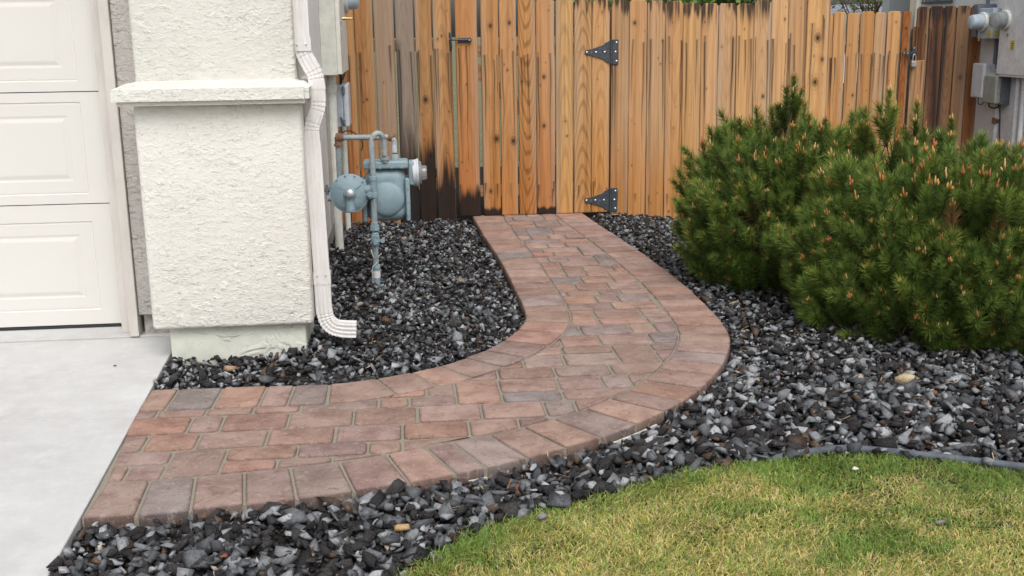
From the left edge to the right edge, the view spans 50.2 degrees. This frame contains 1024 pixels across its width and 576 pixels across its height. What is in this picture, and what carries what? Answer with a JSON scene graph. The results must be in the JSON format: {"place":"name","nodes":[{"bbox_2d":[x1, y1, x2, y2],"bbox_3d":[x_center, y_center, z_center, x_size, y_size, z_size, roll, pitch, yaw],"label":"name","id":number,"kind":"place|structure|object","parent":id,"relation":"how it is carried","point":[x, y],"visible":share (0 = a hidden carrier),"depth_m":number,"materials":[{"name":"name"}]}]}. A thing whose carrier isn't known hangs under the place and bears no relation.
{"place":"outdoors","nodes":[
{"label":"outdoors","id":0,"kind":"place"},
{"bbox_2d":[0,326,171,575],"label":"driveway","id":1,"kind":"structure","parent":0,"point":[72,400],"depth_m":4.25,"materials":[{"name":"concrete"}]},
{"bbox_2d":[82,213,729,528],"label":"path","id":2,"kind":"structure","parent":0,"point":[614,337],"depth_m":4.38,"materials":[{"name":"brown brick"},{"name":"brick"},{"name":"sand"}]},
{"bbox_2d":[449,0,618,215],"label":"gate","id":3,"kind":"structure","parent":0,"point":[545,69],"depth_m":8.71,"materials":[{"name":"brown wood"}]},
{"bbox_2d":[46,165,1023,575],"bbox_3d":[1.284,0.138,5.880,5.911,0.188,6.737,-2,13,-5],"label":"gravel","id":4,"kind":"structure","parent":0,"point":[864,382],"depth_m":4.34,"materials":[{"name":"black gravel"}]},
{"bbox_2d":[223,365,236,371],"bbox_3d":[-1.271,0.362,4.929,0.066,0.030,0.050,-2,13,-5],"label":"rock","id":5,"kind":"object","parent":4,"relation":"on","point":[227,368],"visible":0.92,"depth_m":4.91,"materials":[{"name":"stone"}]},
{"bbox_2d":[324,131,426,284],"bbox_3d":[-0.860,-0.494,6.759,0.675,0.983,0.606,-2,13,-5],"label":"gas meter","id":6,"kind":"object","parent":4,"relation":"on","point":[379,191],"visible":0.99,"depth_m":6.58,"materials":[{"name":"paint"}]},
{"bbox_2d":[394,524,409,531],"bbox_3d":[-0.331,0.725,3.289,0.049,0.031,0.037,-2,13,-5],"label":"rock","id":7,"kind":"object","parent":4,"relation":"on","point":[399,527],"visible":1,"depth_m":3.28,"materials":[{"name":"stone"}]},
{"bbox_2d":[613,424,656,443],"bbox_3d":[0.463,0.568,4.129,0.272,0.038,0.014,-14,18,-43],"label":"path edging","id":8,"kind":"object","parent":4,"relation":"on","point":[630,437],"visible":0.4,"depth_m":4.10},
{"bbox_2d":[313,234,1023,507],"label":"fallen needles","id":9,"kind":"object","parent":4,"relation":"on","point":[781,388],"visible":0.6,"depth_m":4.67,"materials":[{"name":"brown plant"}]},
{"bbox_2d":[667,71,909,295],"bbox_3d":[1.644,-0.606,6.477,1.460,1.360,1.568,-2,13,-5],"label":"pine shrub","id":10,"kind":"object","parent":4,"relation":"on","point":[723,230],"visible":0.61,"depth_m":6.20,"materials":[{"name":"green plant"}]},
{"bbox_2d":[767,83,1023,358],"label":"pine shrub","id":11,"kind":"object","parent":4,"relation":"on","point":[960,227],"visible":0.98,"depth_m":5.18,"materials":[{"name":"green plant"}]},
{"bbox_2d":[767,445,1023,470],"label":"lawn edging","id":12,"kind":"object","parent":4,"relation":"on","point":[968,459],"visible":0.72,"depth_m":3.81,"materials":[{"name":"plastic"}]},
{"bbox_2d":[894,373,919,384],"bbox_3d":[1.633,0.377,4.519,0.091,0.051,0.056,8,16,34],"label":"rock","id":13,"kind":"object","parent":4,"relation":"on","point":[904,378],"visible":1,"depth_m":4.50,"materials":[{"name":"stone"}]},
{"bbox_2d":[948,442,974,446],"bbox_3d":[1.596,0.561,3.880,0.093,0.024,0.031,4,14,20],"label":"rock","id":14,"kind":"object","parent":4,"relation":"on","point":[952,444],"visible":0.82,"depth_m":3.88,"materials":[{"name":"stone"}]},
{"bbox_2d":[353,0,882,38],"label":"sky","id":15,"kind":"structure","parent":0,"point":[834,2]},
{"bbox_2d":[354,36,893,170],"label":"ground","id":16,"kind":"structure","parent":0,"point":[455,105],"depth_m":24.35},
{"bbox_2d":[0,0,348,365],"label":"house","id":17,"kind":"structure","parent":16,"relation":"on","point":[153,174],"depth_m":5.02,"materials":[{"name":"paint"}]},
{"bbox_2d":[0,0,121,330],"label":"garage door","id":18,"kind":"structure","parent":17,"relation":"in","point":[58,265],"depth_m":5.42,"materials":[{"name":"paint"}]},
{"bbox_2d":[292,0,356,337],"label":"downspout","id":19,"kind":"object","parent":17,"relation":"attached to","point":[330,322],"visible":0.98,"depth_m":4.99,"materials":[{"name":"paint"}]},
{"bbox_2d":[326,75,343,251],"bbox_3d":[-1.230,-0.829,7.626,0.071,1.310,0.072,-2,13,-5],"label":"conduit","id":20,"kind":"object","parent":17,"relation":"attached to","point":[331,87],"visible":0.78,"depth_m":7.55,"materials":[{"name":"beige plastic"}]},
{"bbox_2d":[318,0,359,74],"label":"electrical panel","id":21,"kind":"object","parent":17,"relation":"attached to","point":[333,18],"visible":0.98,"depth_m":7.25,"materials":[{"name":"grey metal"}]},
{"bbox_2d":[341,126,350,233],"bbox_3d":[-1.275,-0.848,8.391,0.043,1.000,0.044,-2,13,-5],"label":"conduit","id":22,"kind":"object","parent":17,"relation":"attached to","point":[345,171],"depth_m":8.35,"materials":[{"name":"beige plastic"}]},
{"bbox_2d":[336,72,362,150],"bbox_3d":[-1.209,-1.297,7.974,0.233,0.566,0.358,-2,13,-5],"label":"utility box","id":23,"kind":"object","parent":17,"relation":"attached to","point":[343,105],"visible":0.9,"depth_m":7.85,"materials":[{"name":"grey metal"}]},
{"bbox_2d":[336,0,455,226],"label":"fence","id":24,"kind":"object","parent":16,"relation":"on","point":[383,45],"visible":0.63,"depth_m":8.58,"materials":[{"name":"brown wood"}]},
{"bbox_2d":[554,0,696,33],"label":"leafy tree","id":25,"kind":"object","parent":16,"relation":"on","point":[666,1],"visible":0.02,"depth_m":11.95,"materials":[{"name":"green plant"}]},
{"bbox_2d":[609,0,830,219],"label":"fence","id":26,"kind":"object","parent":16,"relation":"on","point":[700,63],"visible":0.58,"depth_m":8.80,"materials":[{"name":"brown wood"}]},
{"bbox_2d":[676,0,771,5],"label":"leafy tree","id":27,"kind":"object","parent":16,"relation":"on","point":[718,2],"visible":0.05,"depth_m":12.45,"materials":[{"name":"green plant"}]},
{"bbox_2d":[831,4,881,82],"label":"house","id":28,"kind":"structure","parent":16,"relation":"on","point":[836,8],"depth_m":32.59,"materials":[{"name":"grey"}]},
{"bbox_2d":[831,0,882,26],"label":"leafy tree","id":29,"kind":"object","parent":16,"relation":"on","point":[876,5],"visible":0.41,"depth_m":17.55,"materials":[{"name":"green plant"}]},
{"bbox_2d":[903,0,980,164],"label":"fence","id":30,"kind":"object","parent":16,"relation":"on","point":[945,44],"visible":0.54,"depth_m":11.89,"materials":[{"name":"brown wood"}]},
{"bbox_2d":[882,0,1023,165],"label":"house","id":31,"kind":"structure","parent":16,"relation":"on","point":[984,113],"depth_m":11.83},
{"bbox_2d":[924,0,947,1],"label":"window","id":32,"kind":"structure","parent":31,"relation":"in","point":[924,0],"depth_m":12.89,"materials":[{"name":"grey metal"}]},
{"bbox_2d":[971,63,996,104],"bbox_3d":[5.042,-2.179,11.677,0.168,0.438,0.240,-2,13,-5],"label":"utility box","id":33,"kind":"object","parent":31,"relation":"attached to","point":[980,71],"visible":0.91,"depth_m":11.61,"materials":[{"name":"grey plastic"}]},
{"bbox_2d":[967,0,1001,68],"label":"electric meter","id":34,"kind":"object","parent":31,"relation":"attached to","point":[978,24],"visible":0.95,"depth_m":11.39,"materials":[{"name":"grey metal"}]},
{"bbox_2d":[992,106,998,144],"bbox_3d":[5.119,-1.540,11.602,0.062,0.770,0.070,-2,13,-5],"label":"conduit","id":35,"kind":"object","parent":31,"relation":"attached to","point":[995,120],"visible":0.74,"depth_m":11.55,"materials":[{"name":"grey plastic"}]},
{"bbox_2d":[983,71,1010,148],"bbox_3d":[5.075,-1.731,11.518,0.163,1.081,0.258,-2,13,-5],"label":"utility box","id":36,"kind":"object","parent":31,"relation":"attached to","point":[996,89],"visible":0.89,"depth_m":11.35,"materials":[{"name":"grey metal"}]},
{"bbox_2d":[989,0,1023,77],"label":"electrical panel","id":37,"kind":"object","parent":31,"relation":"attached to","point":[1008,20],"visible":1,"depth_m":11.00,"materials":[{"name":"grey metal"}]},
{"bbox_2d":[1010,78,1020,149],"bbox_3d":[5.141,-1.609,11.191,0.053,1.090,0.047,-2,13,-5],"label":"conduit","id":38,"kind":"object","parent":31,"relation":"attached to","point":[1016,109],"visible":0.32,"depth_m":11.13,"materials":[{"name":"grey plastic"}]},
{"bbox_2d":[1016,78,1023,164],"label":"conduit","id":39,"kind":"object","parent":31,"relation":"attached to","point":[1020,124],"visible":0.41,"depth_m":11.03,"materials":[{"name":"grey plastic"}]},
{"bbox_2d":[390,450,1023,575],"bbox_3d":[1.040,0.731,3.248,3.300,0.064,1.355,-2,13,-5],"label":"grass","id":40,"kind":"structure","parent":0,"point":[750,472],"depth_m":3.33,"materials":[{"name":"green plant"}]},
{"bbox_2d":[537,513,547,519],"bbox_3d":[0.094,0.710,3.391,0.034,0.025,0.031,-2,13,-5],"label":"rock","id":41,"kind":"object","parent":40,"relation":"on","point":[541,516],"visible":1,"depth_m":3.38,"materials":[{"name":"stone"}]},
{"bbox_2d":[935,520,945,524],"bbox_3d":[1.301,0.712,3.327,0.036,0.013,0.015,-5,14,-19],"label":"rock","id":42,"kind":"object","parent":40,"relation":"on","point":[939,522],"visible":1,"depth_m":3.32,"materials":[{"name":"stone"}]},
{"bbox_2d":[825,11,917,156],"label":"gate","id":43,"kind":"structure","parent":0,"point":[869,51],"depth_m":11.79,"materials":[{"name":"brown wood"}]},
{"bbox_2d":[911,54,916,66],"bbox_3d":[4.332,-2.452,11.774,0.054,0.138,0.026,-2,13,-5],"label":"padlock","id":44,"kind":"object","parent":43,"relation":"hanging from","point":[913,63],"visible":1,"depth_m":11.77,"materials":[{"name":"silver metal"}]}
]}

